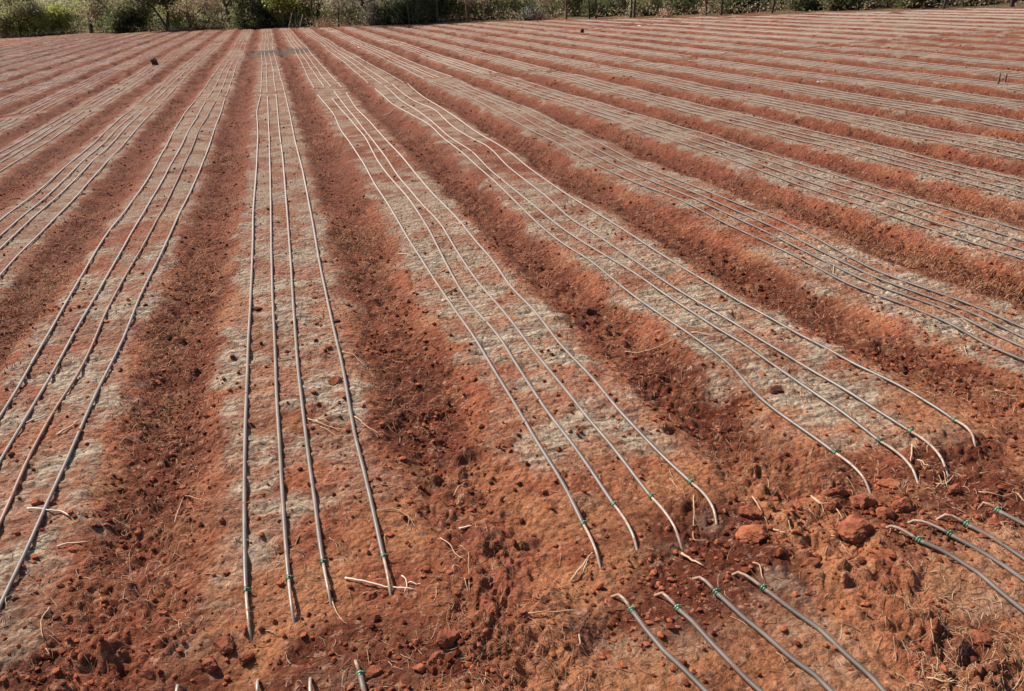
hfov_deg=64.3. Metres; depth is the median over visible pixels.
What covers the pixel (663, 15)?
brush pile
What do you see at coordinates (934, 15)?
drip hose
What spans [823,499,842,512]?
soil clod
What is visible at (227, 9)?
thorn tree
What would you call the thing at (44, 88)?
drip hose
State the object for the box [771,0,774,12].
fence post
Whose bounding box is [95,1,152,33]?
dense bush
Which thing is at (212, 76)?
drip hose
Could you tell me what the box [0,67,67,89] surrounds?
drip hose
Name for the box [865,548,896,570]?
soil clod
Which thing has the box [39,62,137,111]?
drip hose
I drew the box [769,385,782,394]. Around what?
soil clod
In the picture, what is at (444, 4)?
leafy shrub
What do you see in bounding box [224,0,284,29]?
dense bush
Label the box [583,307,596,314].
soil clod
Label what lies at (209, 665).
soil clod
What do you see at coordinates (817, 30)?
drip hose
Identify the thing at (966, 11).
drip hose
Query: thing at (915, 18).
drip hose
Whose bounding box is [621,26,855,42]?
drip hose
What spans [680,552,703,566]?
twig
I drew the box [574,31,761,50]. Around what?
drip hose
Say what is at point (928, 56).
drip hose
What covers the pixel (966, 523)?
drip hose
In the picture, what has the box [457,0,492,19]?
bare shrub
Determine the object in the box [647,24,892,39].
drip hose
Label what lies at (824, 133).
drip hose
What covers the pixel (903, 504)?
soil clod
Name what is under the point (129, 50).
drip hose
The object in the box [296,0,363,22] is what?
bare shrub
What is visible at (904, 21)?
drip hose
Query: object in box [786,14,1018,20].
drip hose
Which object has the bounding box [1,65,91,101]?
drip hose
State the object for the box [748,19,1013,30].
drip hose
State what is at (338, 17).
fence post
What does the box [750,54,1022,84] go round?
drip hose
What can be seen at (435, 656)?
soil clod
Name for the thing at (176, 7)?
bare shrub
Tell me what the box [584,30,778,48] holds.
drip hose
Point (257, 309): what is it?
soil clod
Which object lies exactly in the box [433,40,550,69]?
drip hose
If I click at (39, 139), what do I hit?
drip hose
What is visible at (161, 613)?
pebble
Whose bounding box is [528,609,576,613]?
twig
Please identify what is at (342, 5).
bare shrub
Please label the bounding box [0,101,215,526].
drip hose
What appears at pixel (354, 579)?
twig
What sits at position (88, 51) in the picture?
drip hose
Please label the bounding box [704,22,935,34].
drip hose
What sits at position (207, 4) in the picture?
bare shrub
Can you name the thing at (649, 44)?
drip hose
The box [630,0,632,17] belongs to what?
fence post
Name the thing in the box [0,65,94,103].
drip hose
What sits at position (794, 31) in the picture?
drip hose
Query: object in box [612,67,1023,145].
drip hose
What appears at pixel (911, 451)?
twig
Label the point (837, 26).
drip hose
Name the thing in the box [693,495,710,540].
twig
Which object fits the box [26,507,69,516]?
twig
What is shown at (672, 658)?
drip hose
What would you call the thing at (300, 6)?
leafy shrub
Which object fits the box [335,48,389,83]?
drip hose
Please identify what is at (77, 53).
drip hose
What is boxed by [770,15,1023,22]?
drip hose
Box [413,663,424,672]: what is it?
pebble
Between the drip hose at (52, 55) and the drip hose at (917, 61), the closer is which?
the drip hose at (917, 61)
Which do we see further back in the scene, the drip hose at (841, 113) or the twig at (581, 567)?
the drip hose at (841, 113)
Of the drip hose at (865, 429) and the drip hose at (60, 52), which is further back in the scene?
the drip hose at (60, 52)
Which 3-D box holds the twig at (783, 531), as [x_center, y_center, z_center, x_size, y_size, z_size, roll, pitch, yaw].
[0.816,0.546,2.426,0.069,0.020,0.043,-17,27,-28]
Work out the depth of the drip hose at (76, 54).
32.20 m
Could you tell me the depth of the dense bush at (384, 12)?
42.64 m
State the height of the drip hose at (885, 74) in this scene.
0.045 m
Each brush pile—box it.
[302,9,346,28]
[531,10,554,20]
[656,5,675,17]
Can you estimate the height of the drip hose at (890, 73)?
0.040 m
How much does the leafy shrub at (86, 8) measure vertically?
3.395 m
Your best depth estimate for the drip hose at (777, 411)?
3.69 m
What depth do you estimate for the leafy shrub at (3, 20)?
61.81 m
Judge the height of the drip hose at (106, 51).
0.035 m
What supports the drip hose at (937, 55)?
on the ground at (784, 576)
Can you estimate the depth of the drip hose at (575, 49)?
19.74 m
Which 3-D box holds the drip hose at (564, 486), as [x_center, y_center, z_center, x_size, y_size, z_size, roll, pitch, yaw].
[-1.518,-1.839,8.189,0.075,0.068,13.296,-9,24,-13]
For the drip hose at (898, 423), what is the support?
on the ground at (784, 576)
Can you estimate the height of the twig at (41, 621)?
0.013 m
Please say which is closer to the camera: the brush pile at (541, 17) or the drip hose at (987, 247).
the drip hose at (987, 247)
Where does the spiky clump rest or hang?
on the ground at (784, 576)
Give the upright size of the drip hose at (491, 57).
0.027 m
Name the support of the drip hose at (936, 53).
on the ground at (784, 576)
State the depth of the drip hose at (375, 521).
3.19 m
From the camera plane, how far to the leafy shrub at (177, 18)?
56.46 m
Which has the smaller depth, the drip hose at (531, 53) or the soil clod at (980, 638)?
the soil clod at (980, 638)
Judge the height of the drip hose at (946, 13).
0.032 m
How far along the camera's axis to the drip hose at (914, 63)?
13.35 m
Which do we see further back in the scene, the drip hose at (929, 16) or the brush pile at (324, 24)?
the brush pile at (324, 24)
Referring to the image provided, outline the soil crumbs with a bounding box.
[0,4,1023,690]
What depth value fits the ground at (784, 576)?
3.78 m
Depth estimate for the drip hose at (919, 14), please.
25.49 m
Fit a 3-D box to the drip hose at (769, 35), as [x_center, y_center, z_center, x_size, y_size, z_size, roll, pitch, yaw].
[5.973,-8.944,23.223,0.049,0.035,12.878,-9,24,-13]
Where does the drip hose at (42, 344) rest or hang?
on the ground at (784, 576)
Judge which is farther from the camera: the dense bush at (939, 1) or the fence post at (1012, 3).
the dense bush at (939, 1)
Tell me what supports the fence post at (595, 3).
on the ground at (784, 576)
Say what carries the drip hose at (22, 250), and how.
on the ground at (784, 576)
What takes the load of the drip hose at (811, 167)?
on the ground at (784, 576)
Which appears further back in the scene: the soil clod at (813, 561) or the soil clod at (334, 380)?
the soil clod at (334, 380)
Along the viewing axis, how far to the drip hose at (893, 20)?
23.52 m
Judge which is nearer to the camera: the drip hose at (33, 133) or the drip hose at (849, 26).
the drip hose at (33, 133)
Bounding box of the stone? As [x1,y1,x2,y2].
[30,498,43,504]
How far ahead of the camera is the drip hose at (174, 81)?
17.80 m
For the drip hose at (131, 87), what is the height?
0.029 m
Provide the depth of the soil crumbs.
2.83 m
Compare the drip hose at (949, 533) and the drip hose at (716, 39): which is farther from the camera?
the drip hose at (716, 39)
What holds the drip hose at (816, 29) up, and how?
on the ground at (784, 576)
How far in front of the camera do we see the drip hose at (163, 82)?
17.93 m
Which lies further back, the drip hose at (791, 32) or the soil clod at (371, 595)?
the drip hose at (791, 32)
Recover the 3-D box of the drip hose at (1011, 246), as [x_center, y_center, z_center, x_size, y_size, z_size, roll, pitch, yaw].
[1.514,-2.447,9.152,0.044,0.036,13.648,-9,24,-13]
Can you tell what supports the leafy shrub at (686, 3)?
on the ground at (784, 576)
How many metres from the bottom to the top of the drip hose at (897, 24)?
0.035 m
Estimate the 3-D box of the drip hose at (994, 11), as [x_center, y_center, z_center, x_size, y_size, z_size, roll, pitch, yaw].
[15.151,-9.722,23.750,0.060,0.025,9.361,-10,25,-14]
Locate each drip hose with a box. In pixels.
[0,33,127,64]
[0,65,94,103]
[0,65,98,105]
[0,66,85,99]
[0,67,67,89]
[0,99,224,609]
[0,101,194,418]
[0,101,205,463]
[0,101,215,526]
[0,104,160,276]
[0,106,148,249]
[0,107,141,236]
[0,108,133,220]
[0,111,83,162]
[0,111,92,171]
[0,112,69,152]
[0,113,74,157]
[1,33,139,70]
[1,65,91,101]
[3,34,130,67]
[3,35,128,68]
[5,34,133,68]
[12,64,121,114]
[18,32,151,70]
[21,63,127,113]
[25,33,149,69]
[26,63,131,113]
[31,32,154,68]
[35,32,156,68]
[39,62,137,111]
[63,34,159,66]
[77,60,158,107]
[82,60,162,107]
[88,59,168,108]
[90,31,179,64]
[99,60,171,106]
[139,59,191,102]
[146,58,196,102]
[154,57,201,101]
[163,57,207,100]
[175,684,185,690]
[197,55,229,97]
[242,94,260,641]
[255,678,260,690]
[267,96,295,622]
[276,94,332,606]
[284,92,391,594]
[308,677,312,690]
[317,94,601,568]
[331,48,380,83]
[332,98,637,549]
[334,91,682,549]
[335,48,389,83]
[340,47,402,81]
[346,92,717,523]
[354,659,366,690]
[357,46,424,78]
[360,45,433,77]
[368,46,439,77]
[371,45,451,76]
[375,89,870,493]
[385,86,918,483]
[389,43,476,73]
[392,84,948,475]
[394,43,483,73]
[398,43,488,73]
[402,42,496,72]
[408,84,975,446]
[421,41,528,70]
[424,40,535,70]
[428,40,539,69]
[430,81,1023,360]
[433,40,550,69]
[444,82,1023,348]
[450,39,578,65]
[451,81,1023,338]
[455,39,586,65]
[456,38,590,64]
[461,81,1023,328]
[462,38,595,63]
[482,37,622,61]
[485,77,1023,259]
[488,37,633,62]
[492,36,648,61]
[492,37,636,61]
[493,77,1023,251]
[497,76,1023,241]
[507,34,673,57]
[508,76,1023,231]
[510,34,682,57]
[516,34,681,56]
[523,34,689,55]
[539,32,722,54]
[539,73,1023,198]
[543,72,1023,192]
[544,32,725,53]
[548,31,735,52]
[550,32,725,52]
[552,72,1023,186]
[557,71,1023,180]
[572,30,775,49]
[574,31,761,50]
[578,31,765,49]
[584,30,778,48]
[593,28,811,47]
[593,69,1023,159]
[596,28,815,46]
[597,68,1023,154]
[601,67,1023,150]
[610,28,827,45]
[611,593,708,690]
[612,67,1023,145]
[613,29,816,45]
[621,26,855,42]
[627,26,855,41]
[631,27,846,42]
[637,64,1023,130]
[646,64,1023,127]
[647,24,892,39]
[647,26,869,41]
[649,63,1023,124]
[654,591,763,690]
[655,24,891,38]
[658,63,1023,121]
[659,24,899,38]
[665,24,909,38]
[681,22,931,36]
[686,22,932,35]
[688,60,1023,107]
[692,22,940,35]
[692,576,834,690]
[694,60,1023,105]
[697,59,1023,104]
[700,20,970,32]
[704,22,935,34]
[705,58,1023,101]
[710,20,979,32]
[720,21,960,32]
[722,20,987,32]
[732,571,886,690]
[733,56,1023,90]
[735,19,1002,30]
[738,55,1023,88]
[746,55,1023,86]
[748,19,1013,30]
[749,18,1007,28]
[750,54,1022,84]
[754,16,1023,25]
[758,19,1010,29]
[760,16,1001,24]
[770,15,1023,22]
[773,16,1023,24]
[780,17,1005,25]
[780,52,1023,77]
[783,51,1023,75]
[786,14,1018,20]
[791,51,1023,73]
[795,15,1021,21]
[799,50,1023,72]
[804,13,1023,18]
[807,15,1023,21]
[824,13,1005,17]
[825,12,1011,16]
[825,48,1023,65]
[828,47,1023,64]
[837,47,1023,63]
[840,13,1023,17]
[848,47,1023,61]
[862,12,1023,15]
[876,12,993,14]
[883,12,1007,14]
[885,525,1023,613]
[907,519,1023,582]
[911,10,993,11]
[912,12,1023,14]
[923,10,1014,11]
[935,11,1023,12]
[935,513,1023,560]
[979,501,1023,525]
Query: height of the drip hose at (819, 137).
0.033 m
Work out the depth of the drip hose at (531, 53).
19.47 m
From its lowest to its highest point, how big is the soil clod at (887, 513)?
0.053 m
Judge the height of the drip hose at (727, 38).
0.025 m
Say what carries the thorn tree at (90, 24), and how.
on the ground at (784, 576)
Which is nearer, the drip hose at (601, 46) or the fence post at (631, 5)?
the drip hose at (601, 46)
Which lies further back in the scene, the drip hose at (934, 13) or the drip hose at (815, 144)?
the drip hose at (934, 13)
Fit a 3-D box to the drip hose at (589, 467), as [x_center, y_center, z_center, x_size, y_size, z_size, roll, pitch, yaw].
[-1.258,-1.730,7.903,0.093,0.065,12.518,-9,24,-13]
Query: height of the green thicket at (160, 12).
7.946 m
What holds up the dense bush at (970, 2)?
on the ground at (784, 576)
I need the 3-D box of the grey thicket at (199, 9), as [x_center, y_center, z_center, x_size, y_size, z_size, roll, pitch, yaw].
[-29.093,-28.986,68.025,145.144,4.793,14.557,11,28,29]
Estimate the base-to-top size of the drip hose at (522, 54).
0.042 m
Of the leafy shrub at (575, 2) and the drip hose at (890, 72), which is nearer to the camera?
the drip hose at (890, 72)
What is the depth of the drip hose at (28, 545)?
3.19 m
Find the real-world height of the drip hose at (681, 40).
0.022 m
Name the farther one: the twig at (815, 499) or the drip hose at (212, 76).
the drip hose at (212, 76)
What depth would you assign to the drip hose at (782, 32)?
21.50 m
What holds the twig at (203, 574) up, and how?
on the ground at (784, 576)
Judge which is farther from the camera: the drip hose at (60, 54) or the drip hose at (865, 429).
the drip hose at (60, 54)
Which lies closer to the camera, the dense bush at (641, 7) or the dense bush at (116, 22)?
the dense bush at (641, 7)
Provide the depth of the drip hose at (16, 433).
4.25 m
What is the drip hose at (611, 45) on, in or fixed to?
on the ground at (784, 576)
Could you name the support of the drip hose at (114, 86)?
on the ground at (784, 576)
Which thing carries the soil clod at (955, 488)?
on the ground at (784, 576)
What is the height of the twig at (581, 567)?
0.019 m
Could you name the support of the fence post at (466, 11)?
on the ground at (784, 576)
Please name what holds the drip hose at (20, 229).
on the ground at (784, 576)
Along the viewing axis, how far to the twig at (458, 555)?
2.44 m
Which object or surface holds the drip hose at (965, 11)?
on the ground at (784, 576)
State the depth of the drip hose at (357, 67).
19.05 m
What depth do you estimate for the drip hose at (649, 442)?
3.48 m
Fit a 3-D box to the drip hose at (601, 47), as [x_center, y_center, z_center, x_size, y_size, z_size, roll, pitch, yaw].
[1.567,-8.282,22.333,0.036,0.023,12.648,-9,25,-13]
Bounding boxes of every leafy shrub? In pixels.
[0,8,20,37]
[4,0,51,36]
[25,6,64,34]
[40,0,87,32]
[75,0,117,30]
[104,0,159,27]
[157,0,197,27]
[235,0,294,26]
[259,0,305,25]
[261,0,319,24]
[432,0,463,19]
[445,0,482,19]
[471,0,524,17]
[554,0,584,15]
[612,0,629,13]
[656,0,709,12]
[752,0,763,8]
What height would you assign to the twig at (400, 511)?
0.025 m
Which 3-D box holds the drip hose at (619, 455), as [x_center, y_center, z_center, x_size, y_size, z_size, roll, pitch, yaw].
[-1.320,-1.961,8.430,0.049,0.065,13.666,-9,24,-13]
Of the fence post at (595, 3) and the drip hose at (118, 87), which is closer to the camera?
the drip hose at (118, 87)
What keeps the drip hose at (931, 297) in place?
on the ground at (784, 576)
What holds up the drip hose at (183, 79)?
on the ground at (784, 576)
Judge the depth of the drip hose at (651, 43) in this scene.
20.26 m
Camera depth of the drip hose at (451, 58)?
19.57 m
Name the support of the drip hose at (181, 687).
on the ground at (784, 576)
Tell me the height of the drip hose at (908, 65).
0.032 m
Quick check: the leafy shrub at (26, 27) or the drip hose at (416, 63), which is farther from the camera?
the leafy shrub at (26, 27)
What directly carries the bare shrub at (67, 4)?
on the ground at (784, 576)
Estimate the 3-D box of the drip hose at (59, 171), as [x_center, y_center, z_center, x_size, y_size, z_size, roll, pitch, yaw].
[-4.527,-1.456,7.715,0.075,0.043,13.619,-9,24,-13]
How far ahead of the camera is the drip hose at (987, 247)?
6.07 m
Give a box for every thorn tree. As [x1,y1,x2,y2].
[0,0,48,36]
[70,0,105,32]
[118,0,180,30]
[148,0,205,27]
[210,0,233,27]
[229,0,252,7]
[314,1,322,22]
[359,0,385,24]
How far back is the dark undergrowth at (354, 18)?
43.41 m
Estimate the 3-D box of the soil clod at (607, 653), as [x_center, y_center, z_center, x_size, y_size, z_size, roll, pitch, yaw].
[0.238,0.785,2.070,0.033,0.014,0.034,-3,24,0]
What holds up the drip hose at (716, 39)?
on the ground at (784, 576)
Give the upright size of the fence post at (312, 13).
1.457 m
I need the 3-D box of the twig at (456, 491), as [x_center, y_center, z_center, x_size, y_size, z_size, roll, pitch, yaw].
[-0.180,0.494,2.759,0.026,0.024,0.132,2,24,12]
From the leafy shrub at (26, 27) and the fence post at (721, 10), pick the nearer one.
the fence post at (721, 10)
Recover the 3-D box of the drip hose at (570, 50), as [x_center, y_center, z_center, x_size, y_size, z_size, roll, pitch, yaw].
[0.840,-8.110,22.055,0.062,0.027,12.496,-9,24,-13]
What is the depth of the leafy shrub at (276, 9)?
48.37 m
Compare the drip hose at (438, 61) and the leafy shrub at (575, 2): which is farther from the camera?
the leafy shrub at (575, 2)
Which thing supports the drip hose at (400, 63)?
on the ground at (784, 576)
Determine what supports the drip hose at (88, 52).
on the ground at (784, 576)
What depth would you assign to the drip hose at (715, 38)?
21.01 m
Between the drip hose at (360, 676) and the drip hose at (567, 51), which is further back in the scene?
the drip hose at (567, 51)
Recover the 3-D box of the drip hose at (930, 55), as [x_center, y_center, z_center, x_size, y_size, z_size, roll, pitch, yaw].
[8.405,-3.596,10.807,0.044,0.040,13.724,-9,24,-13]
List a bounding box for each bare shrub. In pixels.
[44,0,98,31]
[76,0,114,31]
[167,0,223,29]
[176,0,237,28]
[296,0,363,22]
[315,0,378,24]
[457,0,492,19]
[531,0,559,14]
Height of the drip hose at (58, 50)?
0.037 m
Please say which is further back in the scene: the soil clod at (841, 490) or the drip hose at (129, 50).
the drip hose at (129, 50)
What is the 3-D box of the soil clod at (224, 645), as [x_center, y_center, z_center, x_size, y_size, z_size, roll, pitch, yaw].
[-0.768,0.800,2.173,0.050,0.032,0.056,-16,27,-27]
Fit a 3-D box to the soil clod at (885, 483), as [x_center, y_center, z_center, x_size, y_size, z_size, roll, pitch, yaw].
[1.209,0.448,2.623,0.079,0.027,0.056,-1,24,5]
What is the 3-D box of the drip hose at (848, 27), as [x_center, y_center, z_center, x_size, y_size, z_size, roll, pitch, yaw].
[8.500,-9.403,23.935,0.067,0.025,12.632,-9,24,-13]
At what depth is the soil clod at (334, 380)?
3.53 m
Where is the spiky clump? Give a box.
[513,4,549,20]
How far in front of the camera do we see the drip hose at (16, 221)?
8.02 m
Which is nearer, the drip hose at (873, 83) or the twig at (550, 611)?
the twig at (550, 611)
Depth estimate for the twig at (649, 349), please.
3.77 m
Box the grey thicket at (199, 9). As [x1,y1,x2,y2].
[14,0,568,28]
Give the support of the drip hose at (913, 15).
on the ground at (784, 576)
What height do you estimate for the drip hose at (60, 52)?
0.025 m
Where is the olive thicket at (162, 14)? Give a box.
[11,0,766,33]
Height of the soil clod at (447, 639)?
0.053 m
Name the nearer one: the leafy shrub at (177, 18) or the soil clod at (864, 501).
the soil clod at (864, 501)
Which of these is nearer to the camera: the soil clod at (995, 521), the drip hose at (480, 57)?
the soil clod at (995, 521)
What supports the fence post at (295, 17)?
on the ground at (784, 576)
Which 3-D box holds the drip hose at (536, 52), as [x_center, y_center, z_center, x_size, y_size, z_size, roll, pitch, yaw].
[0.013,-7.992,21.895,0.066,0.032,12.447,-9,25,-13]
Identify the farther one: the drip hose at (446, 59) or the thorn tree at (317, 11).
the thorn tree at (317, 11)
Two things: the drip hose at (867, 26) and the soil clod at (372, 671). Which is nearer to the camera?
the soil clod at (372, 671)
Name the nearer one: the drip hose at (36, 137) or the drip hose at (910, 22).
the drip hose at (36, 137)
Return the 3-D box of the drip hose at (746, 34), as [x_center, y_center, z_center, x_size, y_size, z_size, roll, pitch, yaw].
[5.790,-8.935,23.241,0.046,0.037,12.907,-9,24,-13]
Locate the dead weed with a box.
[927,664,967,682]
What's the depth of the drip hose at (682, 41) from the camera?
20.34 m
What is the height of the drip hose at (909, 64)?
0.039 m
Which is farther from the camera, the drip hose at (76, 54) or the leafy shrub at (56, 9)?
the leafy shrub at (56, 9)
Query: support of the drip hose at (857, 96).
on the ground at (784, 576)
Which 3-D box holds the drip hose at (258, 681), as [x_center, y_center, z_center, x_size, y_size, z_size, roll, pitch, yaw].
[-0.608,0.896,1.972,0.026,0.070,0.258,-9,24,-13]
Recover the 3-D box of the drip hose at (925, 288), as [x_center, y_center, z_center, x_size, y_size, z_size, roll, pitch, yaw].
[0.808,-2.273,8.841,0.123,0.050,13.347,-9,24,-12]
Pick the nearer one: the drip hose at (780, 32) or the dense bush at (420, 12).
the drip hose at (780, 32)
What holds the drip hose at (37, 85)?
on the ground at (784, 576)
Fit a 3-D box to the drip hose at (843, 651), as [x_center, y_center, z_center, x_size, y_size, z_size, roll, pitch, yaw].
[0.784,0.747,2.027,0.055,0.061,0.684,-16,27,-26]
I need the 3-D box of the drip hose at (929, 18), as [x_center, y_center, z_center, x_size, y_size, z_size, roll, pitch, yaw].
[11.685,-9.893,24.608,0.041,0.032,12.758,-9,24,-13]
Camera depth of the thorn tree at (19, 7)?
61.54 m
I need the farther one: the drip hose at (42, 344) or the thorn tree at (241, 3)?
the thorn tree at (241, 3)
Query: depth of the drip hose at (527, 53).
19.51 m
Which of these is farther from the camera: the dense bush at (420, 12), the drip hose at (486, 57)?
the dense bush at (420, 12)
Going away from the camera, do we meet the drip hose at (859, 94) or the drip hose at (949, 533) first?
the drip hose at (949, 533)
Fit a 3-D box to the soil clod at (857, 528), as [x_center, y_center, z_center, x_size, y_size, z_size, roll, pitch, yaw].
[1.016,0.542,2.410,0.126,0.056,0.091,-22,30,-36]
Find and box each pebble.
[158,611,166,615]
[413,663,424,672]
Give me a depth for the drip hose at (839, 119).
8.66 m
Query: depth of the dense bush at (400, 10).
42.15 m
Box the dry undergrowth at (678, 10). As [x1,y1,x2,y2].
[0,0,1023,36]
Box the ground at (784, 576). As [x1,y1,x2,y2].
[0,0,1023,690]
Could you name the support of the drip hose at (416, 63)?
on the ground at (784, 576)
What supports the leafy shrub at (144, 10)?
on the ground at (784, 576)
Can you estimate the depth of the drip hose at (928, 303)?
4.80 m
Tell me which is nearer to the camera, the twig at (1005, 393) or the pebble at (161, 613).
the pebble at (161, 613)
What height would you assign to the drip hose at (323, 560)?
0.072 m
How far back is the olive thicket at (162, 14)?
57.11 m
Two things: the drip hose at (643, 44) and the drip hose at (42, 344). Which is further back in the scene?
the drip hose at (643, 44)
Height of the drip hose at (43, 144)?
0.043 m
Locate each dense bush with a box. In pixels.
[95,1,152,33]
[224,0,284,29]
[356,0,401,25]
[373,0,408,24]
[386,0,420,24]
[410,0,453,23]
[578,0,618,16]
[623,0,666,16]
[714,0,756,13]
[784,0,824,10]
[819,0,870,10]
[891,0,936,8]
[911,0,953,5]
[954,0,987,5]
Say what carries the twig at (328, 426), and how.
on the ground at (784, 576)
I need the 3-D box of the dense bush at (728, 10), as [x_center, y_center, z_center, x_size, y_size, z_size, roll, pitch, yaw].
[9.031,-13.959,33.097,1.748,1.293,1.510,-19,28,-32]
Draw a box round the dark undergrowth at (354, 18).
[0,0,1021,37]
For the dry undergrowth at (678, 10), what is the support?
on the ground at (784, 576)
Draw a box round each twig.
[26,413,48,422]
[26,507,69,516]
[40,607,49,638]
[56,418,80,435]
[57,541,89,546]
[129,552,145,605]
[173,572,242,585]
[174,490,200,523]
[177,502,249,516]
[307,418,350,436]
[344,575,421,592]
[354,416,378,433]
[377,508,414,527]
[440,537,468,589]
[453,482,466,504]
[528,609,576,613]
[570,552,592,580]
[623,336,686,358]
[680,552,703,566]
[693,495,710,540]
[773,520,792,533]
[811,495,843,518]
[910,443,912,461]
[936,471,953,487]
[978,491,1023,500]
[995,389,1017,396]
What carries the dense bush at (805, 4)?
on the ground at (784, 576)
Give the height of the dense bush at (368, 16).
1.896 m
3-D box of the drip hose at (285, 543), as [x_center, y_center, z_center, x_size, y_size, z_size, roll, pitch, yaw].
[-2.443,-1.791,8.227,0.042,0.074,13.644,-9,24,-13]
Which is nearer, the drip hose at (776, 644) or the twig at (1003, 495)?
the drip hose at (776, 644)
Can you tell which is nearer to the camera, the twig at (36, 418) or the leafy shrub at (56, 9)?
the twig at (36, 418)
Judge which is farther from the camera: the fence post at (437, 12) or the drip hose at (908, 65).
the fence post at (437, 12)
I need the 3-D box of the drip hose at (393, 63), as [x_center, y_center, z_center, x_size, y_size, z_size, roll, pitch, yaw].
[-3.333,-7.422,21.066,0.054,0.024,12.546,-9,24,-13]
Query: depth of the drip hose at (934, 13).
25.79 m
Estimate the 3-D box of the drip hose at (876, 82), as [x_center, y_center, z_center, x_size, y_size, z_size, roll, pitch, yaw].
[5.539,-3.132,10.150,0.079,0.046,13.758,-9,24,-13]
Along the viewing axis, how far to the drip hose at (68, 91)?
17.35 m
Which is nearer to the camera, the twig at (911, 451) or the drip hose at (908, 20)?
the twig at (911, 451)
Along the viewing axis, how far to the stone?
2.79 m
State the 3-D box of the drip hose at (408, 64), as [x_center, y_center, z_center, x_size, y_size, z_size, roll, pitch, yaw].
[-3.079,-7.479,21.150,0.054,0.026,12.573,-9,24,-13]
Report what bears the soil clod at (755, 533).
on the ground at (784, 576)
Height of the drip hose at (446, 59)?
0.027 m
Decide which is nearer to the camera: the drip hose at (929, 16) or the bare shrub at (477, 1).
the drip hose at (929, 16)
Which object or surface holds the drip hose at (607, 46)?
on the ground at (784, 576)
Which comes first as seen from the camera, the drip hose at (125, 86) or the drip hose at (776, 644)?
the drip hose at (776, 644)
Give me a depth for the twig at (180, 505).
2.80 m
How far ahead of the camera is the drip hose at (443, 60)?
18.89 m
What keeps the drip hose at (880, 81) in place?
on the ground at (784, 576)
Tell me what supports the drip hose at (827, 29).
on the ground at (784, 576)
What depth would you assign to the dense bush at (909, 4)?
29.13 m
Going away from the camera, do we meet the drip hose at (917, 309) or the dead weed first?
the dead weed
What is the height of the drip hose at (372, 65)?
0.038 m
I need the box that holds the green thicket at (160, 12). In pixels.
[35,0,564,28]
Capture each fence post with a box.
[294,7,297,27]
[310,2,314,24]
[337,8,339,26]
[406,0,410,24]
[436,0,439,23]
[465,0,467,22]
[565,0,566,18]
[588,0,590,18]
[594,0,596,18]
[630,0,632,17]
[633,0,635,17]
[704,0,706,15]
[720,0,723,14]
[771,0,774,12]
[1010,0,1014,6]
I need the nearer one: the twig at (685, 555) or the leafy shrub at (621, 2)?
the twig at (685, 555)
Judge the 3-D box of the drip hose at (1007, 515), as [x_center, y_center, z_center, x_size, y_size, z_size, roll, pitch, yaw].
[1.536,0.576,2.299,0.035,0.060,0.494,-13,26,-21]
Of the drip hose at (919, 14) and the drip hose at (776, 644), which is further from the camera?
the drip hose at (919, 14)
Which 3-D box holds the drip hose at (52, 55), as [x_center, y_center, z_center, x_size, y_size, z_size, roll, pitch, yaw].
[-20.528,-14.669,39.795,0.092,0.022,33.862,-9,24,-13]
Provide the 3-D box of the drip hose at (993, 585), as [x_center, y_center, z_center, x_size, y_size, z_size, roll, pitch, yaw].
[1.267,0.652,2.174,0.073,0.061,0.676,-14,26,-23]
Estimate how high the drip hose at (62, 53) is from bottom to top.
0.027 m
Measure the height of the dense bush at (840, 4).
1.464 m
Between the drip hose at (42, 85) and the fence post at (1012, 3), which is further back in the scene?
the fence post at (1012, 3)
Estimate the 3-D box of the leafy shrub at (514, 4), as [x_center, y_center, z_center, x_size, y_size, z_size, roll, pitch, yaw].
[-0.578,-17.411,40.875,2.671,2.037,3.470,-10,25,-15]
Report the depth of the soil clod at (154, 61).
23.39 m
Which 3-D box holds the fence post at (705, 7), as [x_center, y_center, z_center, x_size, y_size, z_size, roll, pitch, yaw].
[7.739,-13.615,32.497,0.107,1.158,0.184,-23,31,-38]
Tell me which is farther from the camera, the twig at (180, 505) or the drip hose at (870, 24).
the drip hose at (870, 24)
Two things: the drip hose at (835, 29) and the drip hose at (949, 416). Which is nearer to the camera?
the drip hose at (949, 416)
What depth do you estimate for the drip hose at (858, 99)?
10.06 m
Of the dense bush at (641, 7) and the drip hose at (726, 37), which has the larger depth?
the dense bush at (641, 7)
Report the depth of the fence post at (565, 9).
36.73 m
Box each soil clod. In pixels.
[150,58,158,64]
[201,657,217,673]
[213,636,233,653]
[238,652,253,665]
[251,307,262,311]
[328,376,342,384]
[364,665,382,679]
[365,591,376,600]
[427,650,445,665]
[436,629,458,648]
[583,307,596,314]
[600,649,611,657]
[735,524,768,542]
[739,504,762,519]
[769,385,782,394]
[805,557,820,566]
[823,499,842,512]
[824,485,848,497]
[838,513,872,543]
[849,494,875,508]
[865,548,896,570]
[875,478,900,488]
[875,507,894,519]
[891,497,914,512]
[947,483,960,493]
[968,629,992,644]
[987,517,1002,526]
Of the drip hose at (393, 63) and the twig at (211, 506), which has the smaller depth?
the twig at (211, 506)
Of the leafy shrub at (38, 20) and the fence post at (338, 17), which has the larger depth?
the leafy shrub at (38, 20)
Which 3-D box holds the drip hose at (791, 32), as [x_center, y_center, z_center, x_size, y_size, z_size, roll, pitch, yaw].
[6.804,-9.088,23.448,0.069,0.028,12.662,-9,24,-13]
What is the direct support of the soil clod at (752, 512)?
on the ground at (784, 576)

